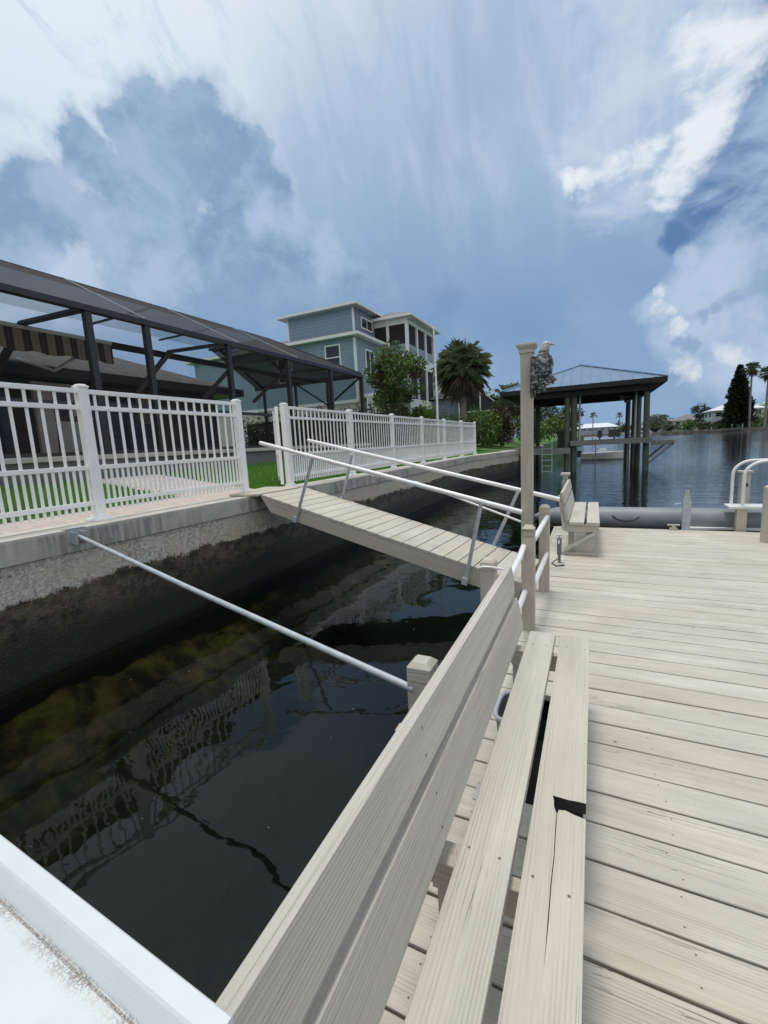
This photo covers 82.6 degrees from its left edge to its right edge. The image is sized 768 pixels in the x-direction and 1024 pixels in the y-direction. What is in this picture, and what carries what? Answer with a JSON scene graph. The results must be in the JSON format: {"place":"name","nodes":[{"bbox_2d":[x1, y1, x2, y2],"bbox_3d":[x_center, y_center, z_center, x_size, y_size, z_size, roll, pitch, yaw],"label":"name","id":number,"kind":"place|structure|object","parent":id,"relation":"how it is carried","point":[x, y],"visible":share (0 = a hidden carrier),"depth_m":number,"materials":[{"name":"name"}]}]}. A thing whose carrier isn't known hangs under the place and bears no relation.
{"place":"outdoors","nodes":[
{"label":"outdoors","id":0,"kind":"place"},
{"bbox_2d":[0,474,251,534],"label":"paver path","id":1,"kind":"structure","parent":0,"point":[35,524],"depth_m":5.30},
{"bbox_2d":[0,435,583,523],"bbox_3d":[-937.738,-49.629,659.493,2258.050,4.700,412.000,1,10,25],"label":"lawn","id":2,"kind":"structure","parent":0,"point":[480,449],"depth_m":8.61,"materials":[{"name":"green plant"}]},
{"bbox_2d":[0,346,243,464],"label":"patio house","id":3,"kind":"structure","parent":2,"relation":"on","point":[122,375],"depth_m":11.81,"materials":[{"name":"paint"}]},
{"bbox_2d":[0,388,15,453],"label":"glass door","id":4,"kind":"structure","parent":3,"relation":"in","point":[6,437],"depth_m":10.08,"materials":[{"name":"black glass"}]},
{"bbox_2d":[0,321,113,371],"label":"awning","id":5,"kind":"object","parent":3,"relation":"attached to","point":[15,337],"visible":0.93,"depth_m":8.01,"materials":[{"name":"fabric"}]},
{"bbox_2d":[89,395,153,450],"bbox_3d":[-7.451,-2.539,12.787,0.045,1.700,2.200,1,10,25],"label":"glass door","id":6,"kind":"structure","parent":3,"relation":"in","point":[115,420],"depth_m":12.69,"materials":[{"name":"black glass"}]},
{"bbox_2d":[0,443,371,487],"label":"patio","id":7,"kind":"structure","parent":2,"relation":"on","point":[265,455],"depth_m":7.65,"materials":[{"name":"concrete"}]},
{"bbox_2d":[50,391,100,451],"bbox_3d":[-5.662,-1.649,8.042,0.490,1.241,0.488,-3,9,3],"label":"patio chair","id":8,"kind":"object","parent":7,"relation":"on","point":[64,415],"visible":0.3,"depth_m":7.96,"materials":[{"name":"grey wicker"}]},
{"bbox_2d":[90,401,133,450],"bbox_3d":[-5.585,-1.674,8.900,1.000,1.020,1.000,1,10,25],"label":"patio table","id":9,"kind":"object","parent":7,"relation":"on","point":[124,403],"visible":0.07,"depth_m":8.81,"materials":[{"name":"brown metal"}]},
{"bbox_2d":[135,394,166,449],"bbox_3d":[-5.068,-1.906,9.509,0.489,1.241,0.489,-6,9,-21],"label":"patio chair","id":10,"kind":"object","parent":7,"relation":"on","point":[144,402],"visible":0.23,"depth_m":9.25,"materials":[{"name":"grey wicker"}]},
{"bbox_2d":[0,260,366,458],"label":"pool cage","id":11,"kind":"object","parent":7,"relation":"on","point":[264,365],"visible":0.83,"depth_m":9.43,"materials":[{"name":"brown metal"}]},
{"bbox_2d":[300,412,329,443],"bbox_3d":[-2.371,-2.929,14.965,1.341,1.315,1.492,-6,9,-20],"label":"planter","id":12,"kind":"object","parent":7,"relation":"on","point":[314,434],"visible":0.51,"depth_m":14.86,"materials":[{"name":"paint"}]},
{"bbox_2d":[184,300,440,446],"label":"blue house","id":13,"kind":"structure","parent":2,"relation":"on","point":[350,334],"depth_m":29.37,"materials":[{"name":"blue wood"}]},
{"bbox_2d":[324,343,341,364],"bbox_3d":[-3.216,-9.721,27.529,1.150,1.550,0.050,1,10,25],"label":"window","id":14,"kind":"structure","parent":13,"relation":"in","point":[332,352],"depth_m":27.47,"materials":[{"name":"white glass"}]},
{"bbox_2d":[360,316,372,332],"bbox_3d":[-1.155,-12.613,29.475,0.050,0.750,1.700,1,10,25],"label":"window","id":15,"kind":"structure","parent":13,"relation":"in","point":[366,324],"depth_m":29.44,"materials":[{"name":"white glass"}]},
{"bbox_2d":[365,349,375,380],"bbox_3d":[-0.883,-9.521,28.551,0.050,2.000,1.300,1,10,25],"label":"window","id":16,"kind":"structure","parent":13,"relation":"in","point":[368,356],"depth_m":28.32,"materials":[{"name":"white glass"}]},
{"bbox_2d":[243,400,406,452],"bbox_3d":[-2.891,-3.383,18.755,8.398,2.314,1.372,1,10,25],"label":"hedge","id":17,"kind":"object","parent":2,"relation":"on","point":[256,433],"visible":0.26,"depth_m":18.05,"materials":[{"name":"green plant"}]},
{"bbox_2d":[363,340,428,429],"bbox_3d":[0.639,-5.590,21.229,2.945,5.314,3.261,-9,10,-32],"label":"leafy tree","id":18,"kind":"object","parent":2,"relation":"on","point":[398,368],"visible":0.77,"depth_m":20.51,"materials":[{"name":"green plant"}]},
{"bbox_2d":[404,399,440,444],"bbox_3d":[2.141,-4.399,22.270,2.511,2.556,2.350,1,10,25],"label":"bright shrub","id":19,"kind":"object","parent":2,"relation":"on","point":[423,411],"visible":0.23,"depth_m":21.68,"materials":[{"name":"green plant"}]},
{"bbox_2d":[406,418,458,444],"bbox_3d":[2.114,-3.183,18.336,2.506,1.498,2.601,1,10,25],"label":"bush","id":20,"kind":"object","parent":2,"relation":"on","point":[450,439],"visible":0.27,"depth_m":17.86,"materials":[{"name":"green plant"}]},
{"bbox_2d":[432,327,439,442],"bbox_3d":[1.906,-4.308,15.955,0.130,4.650,0.100,1,10,25],"label":"flagpole","id":21,"kind":"object","parent":2,"relation":"on","point":[436,391],"visible":0.81,"depth_m":15.85,"materials":[{"name":"white metal"}]},
{"bbox_2d":[434,412,459,442],"bbox_3d":[3.301,-4.677,25.143,3.484,2.265,3.262,1,10,25],"label":"green shrub","id":22,"kind":"object","parent":2,"relation":"on","point":[450,420],"visible":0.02,"depth_m":25.14,"materials":[{"name":"green plant"}]},
{"bbox_2d":[416,414,478,442],"bbox_3d":[2.938,-3.827,21.187,3.096,1.812,3.034,-5,9,-15],"label":"feather palm","id":23,"kind":"object","parent":2,"relation":"on","point":[453,419],"visible":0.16,"depth_m":20.63,"materials":[{"name":"green plant"}]},
{"bbox_2d":[441,413,480,441],"bbox_3d":[4.000,-4.343,23.674,3.504,1.963,3.671,1,10,25],"label":"feather palm","id":24,"kind":"object","parent":2,"relation":"on","point":[463,421],"visible":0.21,"depth_m":23.29,"materials":[{"name":"green plant"}]},
{"bbox_2d":[429,336,494,439],"bbox_3d":[4.583,-6.901,25.773,3.982,6.502,3.723,1,10,25],"label":"cabbage palm","id":25,"kind":"object","parent":2,"relation":"on","point":[461,367],"visible":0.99,"depth_m":24.93,"materials":[{"name":"green plant"}]},
{"bbox_2d":[417,386,508,443],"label":"grey house","id":26,"kind":"structure","parent":2,"relation":"on","point":[482,404],"depth_m":33.61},
{"bbox_2d":[451,423,487,441],"bbox_3d":[3.803,-3.436,20.254,2.410,1.333,2.385,1,10,25],"label":"feather palm","id":27,"kind":"object","parent":2,"relation":"on","point":[471,433],"visible":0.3,"depth_m":20.26,"materials":[{"name":"green plant"}]},
{"bbox_2d":[484,404,515,446],"bbox_3d":[6.363,-4.889,24.835,2.016,2.445,1.830,-11,12,-40],"label":"red shrub","id":28,"kind":"object","parent":2,"relation":"on","point":[505,418],"visible":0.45,"depth_m":24.59,"materials":[{"name":"green plant"}]},
{"bbox_2d":[482,387,517,406],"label":"palm tree","id":29,"kind":"object","parent":2,"relation":"on","point":[492,395],"visible":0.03,"depth_m":47.55,"materials":[{"name":"green plant"}]},
{"bbox_2d":[490,380,520,442],"bbox_3d":[9.172,-7.064,31.424,3.210,4.624,2.814,-9,11,-36],"label":"cabbage palm","id":30,"kind":"object","parent":2,"relation":"on","point":[513,408],"visible":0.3,"depth_m":30.92,"materials":[{"name":"green plant"}]},
{"bbox_2d":[509,415,543,443],"bbox_3d":[9.055,-5.282,27.869,2.410,2.182,2.527,1,10,25],"label":"green shrub","id":31,"kind":"object","parent":2,"relation":"on","point":[518,425],"visible":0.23,"depth_m":27.96,"materials":[{"name":"green plant"}]},
{"bbox_2d":[516,406,562,434],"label":"bank shrub","id":32,"kind":"object","parent":2,"relation":"on","point":[549,413],"visible":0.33,"depth_m":55.73,"materials":[{"name":"green plant"}]},
{"bbox_2d":[534,416,563,440],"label":"bank shrub","id":33,"kind":"object","parent":2,"relation":"on","point":[553,427],"visible":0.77,"depth_m":42.22,"materials":[{"name":"green plant"}]},
{"bbox_2d":[556,405,585,428],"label":"palm tree","id":34,"kind":"object","parent":2,"relation":"on","point":[563,412],"visible":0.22,"depth_m":78.97,"materials":[{"name":"green plant"}]},
{"bbox_2d":[590,412,597,434],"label":"fan palm","id":35,"kind":"object","parent":2,"relation":"on","point":[593,414],"visible":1,"depth_m":265.52,"materials":[{"name":"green plant"}]},
{"bbox_2d":[0,430,767,1002],"bbox_3d":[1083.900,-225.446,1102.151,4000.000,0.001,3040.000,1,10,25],"label":"water","id":36,"kind":"structure","parent":0,"point":[176,796],"depth_m":2.91,"materials":[{"name":"liquid"}]},
{"bbox_2d":[407,655,437,710],"bbox_3d":[0.217,1.656,2.014,0.105,2.095,0.105,1,10,25],"label":"mooring post","id":37,"kind":"object","parent":36,"relation":"in","point":[421,669],"visible":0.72,"depth_m":1.83,"materials":[{"name":"brown wood"}]},
{"bbox_2d":[480,557,496,601],"bbox_3d":[0.816,1.395,3.342,0.105,2.145,0.105,1,10,25],"label":"mooring post","id":38,"kind":"object","parent":36,"relation":"in","point":[488,577],"visible":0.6,"depth_m":3.16,"materials":[{"name":"brown wood"}]},
{"bbox_2d":[477,566,503,571],"bbox_3d":[0.795,0.408,3.124,0.258,0.058,0.057,-1,9,13],"label":"strap","id":39,"kind":"object","parent":38,"relation":"attached to","point":[492,567],"visible":0.76,"depth_m":3.10,"materials":[{"name":"white plastic"}]},
{"bbox_2d":[379,526,767,1023],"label":"dock","id":40,"kind":"object","parent":36,"relation":"on","point":[672,625],"visible":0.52,"depth_m":1.90,"materials":[{"name":"brown wood"}]},
{"bbox_2d":[0,834,233,1023],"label":"cleaning table","id":41,"kind":"object","parent":40,"relation":"on","point":[68,955],"visible":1,"depth_m":0.56,"materials":[{"name":"plastic"}]},
{"bbox_2d":[216,566,589,1023],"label":"dock bench","id":42,"kind":"object","parent":40,"relation":"on","point":[330,944],"visible":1,"depth_m":1.03,"materials":[{"name":"brown wood"}]},
{"bbox_2d":[472,783,480,799],"bbox_3d":[0.409,1.202,1.879,0.036,0.011,0.090,1,10,25],"label":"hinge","id":43,"kind":"object","parent":40,"relation":"on","point":[476,791],"visible":0.4,"depth_m":1.88,"materials":[{"name":"silver metal"}]},
{"bbox_2d":[516,342,537,592],"bbox_3d":[1.370,-0.225,4.179,0.170,2.630,0.166,1,10,25],"label":"tall post","id":44,"kind":"object","parent":40,"relation":"on","point":[526,351],"visible":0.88,"depth_m":4.06,"materials":[{"name":"brown wood"}]},
{"bbox_2d":[530,341,556,397],"bbox_3d":[1.416,-1.269,3.881,0.236,0.470,0.159,1,10,25],"label":"eagle statue","id":45,"kind":"object","parent":44,"relation":"on","point":[541,369],"visible":1,"depth_m":3.84,"materials":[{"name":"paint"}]},
{"bbox_2d":[511,504,549,630],"bbox_3d":[1.126,0.629,3.402,0.111,1.105,2.018,2,10,27],"label":"dock railing","id":46,"kind":"object","parent":40,"relation":"attached to","point":[530,535],"visible":0.84,"depth_m":3.40,"materials":[{"name":"brown wood"}]},
{"bbox_2d":[551,534,564,565],"bbox_3d":[2.035,0.448,5.129,0.134,0.343,0.231,-1,9,12],"label":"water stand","id":47,"kind":"object","parent":40,"relation":"on","point":[559,546],"visible":1,"depth_m":5.17,"materials":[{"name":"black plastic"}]},
{"bbox_2d":[561,472,569,525],"bbox_3d":[2.958,-0.041,7.135,0.140,1.200,0.140,1,10,25],"label":"dock post","id":48,"kind":"object","parent":40,"relation":"on","point":[565,475],"visible":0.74,"depth_m":7.03,"materials":[{"name":"brown wood"}]},
{"bbox_2d":[558,479,599,555],"bbox_3d":[2.827,-0.007,6.288,0.477,0.802,2.010,1,10,25],"label":"dock bench","id":49,"kind":"object","parent":40,"relation":"on","point":[590,528],"visible":0.97,"depth_m":5.50,"materials":[{"name":"brown wood"}]},
{"bbox_2d":[667,524,679,529],"bbox_3d":[4.371,0.226,6.600,0.160,0.086,0.060,1,10,25],"label":"cleat","id":50,"kind":"object","parent":40,"relation":"on","point":[673,527],"visible":1,"depth_m":6.58,"materials":[{"name":"beige metal"}]},
{"bbox_2d":[675,490,690,529],"bbox_3d":[4.510,0.060,6.607,0.224,0.800,0.124,1,10,25],"label":"guide bracket","id":51,"kind":"object","parent":40,"relation":"attached to","point":[686,513],"visible":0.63,"depth_m":6.53,"materials":[{"name":"grey metal"}]},
{"bbox_2d":[723,458,767,531],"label":"swim ladder","id":52,"kind":"object","parent":40,"relation":"attached to","point":[740,519],"visible":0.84,"depth_m":6.28,"materials":[{"name":"white metal"}]},
{"bbox_2d":[500,364,673,471],"bbox_3d":[10.620,-3.703,23.341,7.347,8.102,7.290,1,10,25],"label":"boathouse","id":53,"kind":"object","parent":36,"relation":"in","point":[574,386],"visible":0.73,"depth_m":20.62,"materials":[{"name":"grey wood"}]},
{"bbox_2d":[542,441,552,473],"bbox_3d":[7.815,-2.149,20.955,0.484,2.450,0.044,1,10,25],"label":"dock ladder","id":54,"kind":"object","parent":53,"relation":"hanging from","point":[546,460],"visible":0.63,"depth_m":20.88,"materials":[{"name":"grey metal"}]},
{"bbox_2d":[557,431,570,447],"bbox_3d":[9.022,-3.629,21.761,0.730,0.800,0.660,1,10,25],"label":"dock box","id":55,"kind":"object","parent":53,"relation":"on","point":[560,442],"visible":0.42,"depth_m":21.56,"materials":[{"name":"paint"}]},
{"bbox_2d":[577,448,629,459],"bbox_3d":[15.174,-3.994,30.204,3.343,0.819,1.300,1,10,25],"label":"skiff","id":56,"kind":"object","parent":36,"relation":"on","point":[602,453],"visible":0.8,"depth_m":29.87,"materials":[{"name":"white plastic"}]},
{"bbox_2d":[534,507,761,531],"bbox_3d":[4.570,0.116,6.979,4.150,0.380,0.410,1,10,25],"label":"float tube","id":57,"kind":"object","parent":36,"relation":"on","point":[639,517],"visible":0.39,"depth_m":6.92,"materials":[{"name":"rubber"}]},
{"bbox_2d":[675,425,742,434],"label":"shore dock","id":58,"kind":"object","parent":36,"relation":"in","point":[707,430],"visible":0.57,"depth_m":136.91,"materials":[{"name":"brown wood"}]},
{"bbox_2d":[690,526,760,530],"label":"float platform","id":59,"kind":"structure","parent":36,"relation":"on","point":[717,528],"depth_m":6.57,"materials":[{"name":"grey plastic"}]},
{"bbox_2d":[737,470,753,503],"bbox_3d":[5.479,0.082,6.688,0.170,1.430,0.170,1,10,25],"label":"dock post","id":60,"kind":"object","parent":36,"relation":"in","point":[748,485],"visible":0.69,"depth_m":6.57,"materials":[{"name":"brown wood"}]},
{"bbox_2d":[760,485,767,542],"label":"dock post","id":61,"kind":"object","parent":36,"relation":"in","point":[764,530],"visible":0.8,"depth_m":5.59,"materials":[{"name":"brown wood"}]},
{"bbox_2d":[0,0,767,437],"label":"sky","id":62,"kind":"structure","parent":0,"point":[588,179],"materials":[{"name":"blue"}]},
{"bbox_2d":[464,405,502,446],"bbox_3d":[5.225,-4.534,23.121,2.045,2.388,2.033,1,10,25],"label":"yellow shrub","id":63,"kind":"object","parent":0,"point":[490,426],"visible":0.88,"depth_m":22.86,"materials":[{"name":"green plant"}]},
{"bbox_2d":[493,690,510,731],"bbox_3d":[0.620,1.045,2.160,0.132,0.207,0.262,1,10,25],"label":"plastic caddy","id":64,"kind":"object","parent":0,"point":[500,705],"visible":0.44,"depth_m":2.21,"materials":[{"name":"white plastic"}]},
{"bbox_2d":[577,423,618,434],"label":"house","id":65,"kind":"structure","parent":0,"point":[586,429],"depth_m":311.22,"materials":[{"name":"white metal"}]},
{"bbox_2d":[597,430,601,439],"bbox_3d":[10.076,-3.603,20.406,0.200,0.430,0.080,1,10,25],"label":"lift panel","id":66,"kind":"object","parent":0,"point":[599,434],"visible":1,"depth_m":20.37,"materials":[{"name":"black plastic"}]},
{"bbox_2d":[608,429,619,438],"bbox_3d":[10.618,-3.591,20.148,0.480,0.430,0.080,1,10,25],"label":"lift panel","id":67,"kind":"object","parent":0,"point":[613,433],"visible":1,"depth_m":20.11,"materials":[{"name":"black plastic"}]},
{"bbox_2d":[616,412,622,428],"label":"fan palm","id":68,"kind":"object","parent":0,"point":[619,413],"visible":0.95,"depth_m":259.73,"materials":[{"name":"green plant"}]},
{"bbox_2d":[584,431,665,436],"bbox_3d":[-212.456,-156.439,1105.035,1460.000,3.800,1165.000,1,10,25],"label":"shore","id":69,"kind":"structure","parent":0,"point":[607,434],"depth_m":303.53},
{"bbox_2d":[620,425,630,432],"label":"tree","id":70,"kind":"object","parent":69,"relation":"on","point":[622,428],"visible":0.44,"depth_m":300.98,"materials":[{"name":"green plant"}]},
{"bbox_2d":[666,414,703,430],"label":"shore house","id":71,"kind":"structure","parent":0,"point":[678,420],"depth_m":188.53,"materials":[{"name":"grey"}]},
{"bbox_2d":[702,405,767,428],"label":"stilt house","id":72,"kind":"structure","parent":0,"point":[714,415],"depth_m":147.08,"materials":[{"name":"white metal"}]},
{"bbox_2d":[715,412,721,416],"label":"window","id":73,"kind":"structure","parent":72,"relation":"in","point":[718,414],"depth_m":146.86,"materials":[{"name":"grey glass"}]},
{"bbox_3d":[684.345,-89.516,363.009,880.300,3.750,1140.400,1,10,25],"label":"far bank","id":74,"kind":"structure","parent":0,"visible":0},
{"bbox_2d":[649,421,662,431],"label":"tree","id":75,"kind":"object","parent":74,"relation":"on","point":[655,427],"visible":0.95,"depth_m":171.71,"materials":[{"name":"green plant"}]},
{"bbox_2d":[650,414,668,431],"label":"tree","id":76,"kind":"object","parent":74,"relation":"on","point":[660,418],"visible":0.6,"depth_m":194.20,"materials":[{"name":"green plant"}]},
{"bbox_2d":[658,418,670,431],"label":"shore house","id":77,"kind":"structure","parent":74,"relation":"on","point":[660,430],"depth_m":209.77,"materials":[{"name":"grey"}]},
{"bbox_2d":[660,423,681,431],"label":"bank shrub","id":78,"kind":"object","parent":74,"relation":"on","point":[668,427],"visible":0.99,"depth_m":149.97,"materials":[{"name":"green plant"}]},
{"bbox_2d":[678,419,698,430],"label":"bank shrub","id":79,"kind":"object","parent":74,"relation":"on","point":[687,425],"visible":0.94,"depth_m":147.86,"materials":[{"name":"green plant"}]},
{"bbox_2d":[690,403,710,429],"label":"tree","id":80,"kind":"object","parent":74,"relation":"on","point":[698,409],"visible":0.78,"depth_m":161.08,"materials":[{"name":"green plant"}]},
{"bbox_2d":[693,420,712,429],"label":"bank shrub","id":81,"kind":"object","parent":74,"relation":"on","point":[704,425],"visible":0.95,"depth_m":146.02,"materials":[{"name":"green plant"}]},
{"bbox_2d":[652,427,767,434],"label":"shore wall","id":82,"kind":"structure","parent":74,"relation":"on","point":[717,431],"depth_m":139.75,"materials":[{"name":"grey concrete"}]},
{"bbox_2d":[711,420,725,428],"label":"bank shrub","id":83,"kind":"object","parent":74,"relation":"on","point":[719,425],"visible":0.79,"depth_m":143.55,"materials":[{"name":"green plant"}]},
{"bbox_2d":[716,364,758,427],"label":"norfolk pine","id":84,"kind":"object","parent":74,"relation":"on","point":[736,407],"visible":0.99,"depth_m":135.53,"materials":[{"name":"green plant"}]},
{"bbox_2d":[740,361,761,427],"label":"fan palm","id":85,"kind":"object","parent":74,"relation":"on","point":[751,370],"visible":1,"depth_m":131.53,"materials":[{"name":"green plant"}]},
{"bbox_2d":[751,413,767,426],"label":"bank shrub","id":86,"kind":"object","parent":74,"relation":"on","point":[758,421],"visible":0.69,"depth_m":137.85,"materials":[{"name":"green plant"}]},
{"bbox_2d":[757,366,767,427],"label":"fan palm","id":87,"kind":"object","parent":74,"relation":"on","point":[764,377],"visible":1,"depth_m":122.34,"materials":[{"name":"green plant"}]},
{"bbox_3d":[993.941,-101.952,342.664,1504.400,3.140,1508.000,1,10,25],"label":"water bed","id":88,"kind":"structure","parent":0,"visible":0},
{"bbox_2d":[0,445,543,696],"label":"sea wall","id":89,"kind":"structure","parent":88,"relation":"on","point":[64,604],"depth_m":4.64,"materials":[{"name":"concrete"}]},
{"bbox_2d":[0,382,250,526],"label":"picket fence","id":90,"kind":"object","parent":89,"relation":"on","point":[92,468],"visible":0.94,"depth_m":4.44,"materials":[{"name":"plastic"}]},
{"bbox_2d":[61,526,412,692],"bbox_3d":[-1.338,0.445,2.933,3.678,0.450,0.173,3,11,35],"label":"standoff pole","id":91,"kind":"object","parent":89,"relation":"attached to","point":[75,536],"visible":0.99,"depth_m":2.47,"materials":[{"name":"silver metal"}]},
{"bbox_2d":[279,403,476,486],"bbox_3d":[1.088,-2.037,12.423,0.170,1.327,12.510,1,10,25],"label":"picket fence","id":92,"kind":"object","parent":89,"relation":"on","point":[422,452],"visible":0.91,"depth_m":9.50,"materials":[{"name":"plastic"}]},
{"bbox_2d":[272,407,283,483],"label":"fence gate","id":93,"kind":"structure","parent":92,"relation":"attached to","point":[278,443],"depth_m":6.91,"materials":[{"name":"plastic"}]},
{"bbox_2d":[229,439,559,599],"bbox_3d":[-0.188,-0.114,5.546,4.406,1.734,1.104,2,10,30],"label":"gangway","id":94,"kind":"object","parent":89,"relation":"on","point":[452,555],"visible":0.93,"depth_m":5.18,"materials":[{"name":"brown wood"}]}
]}

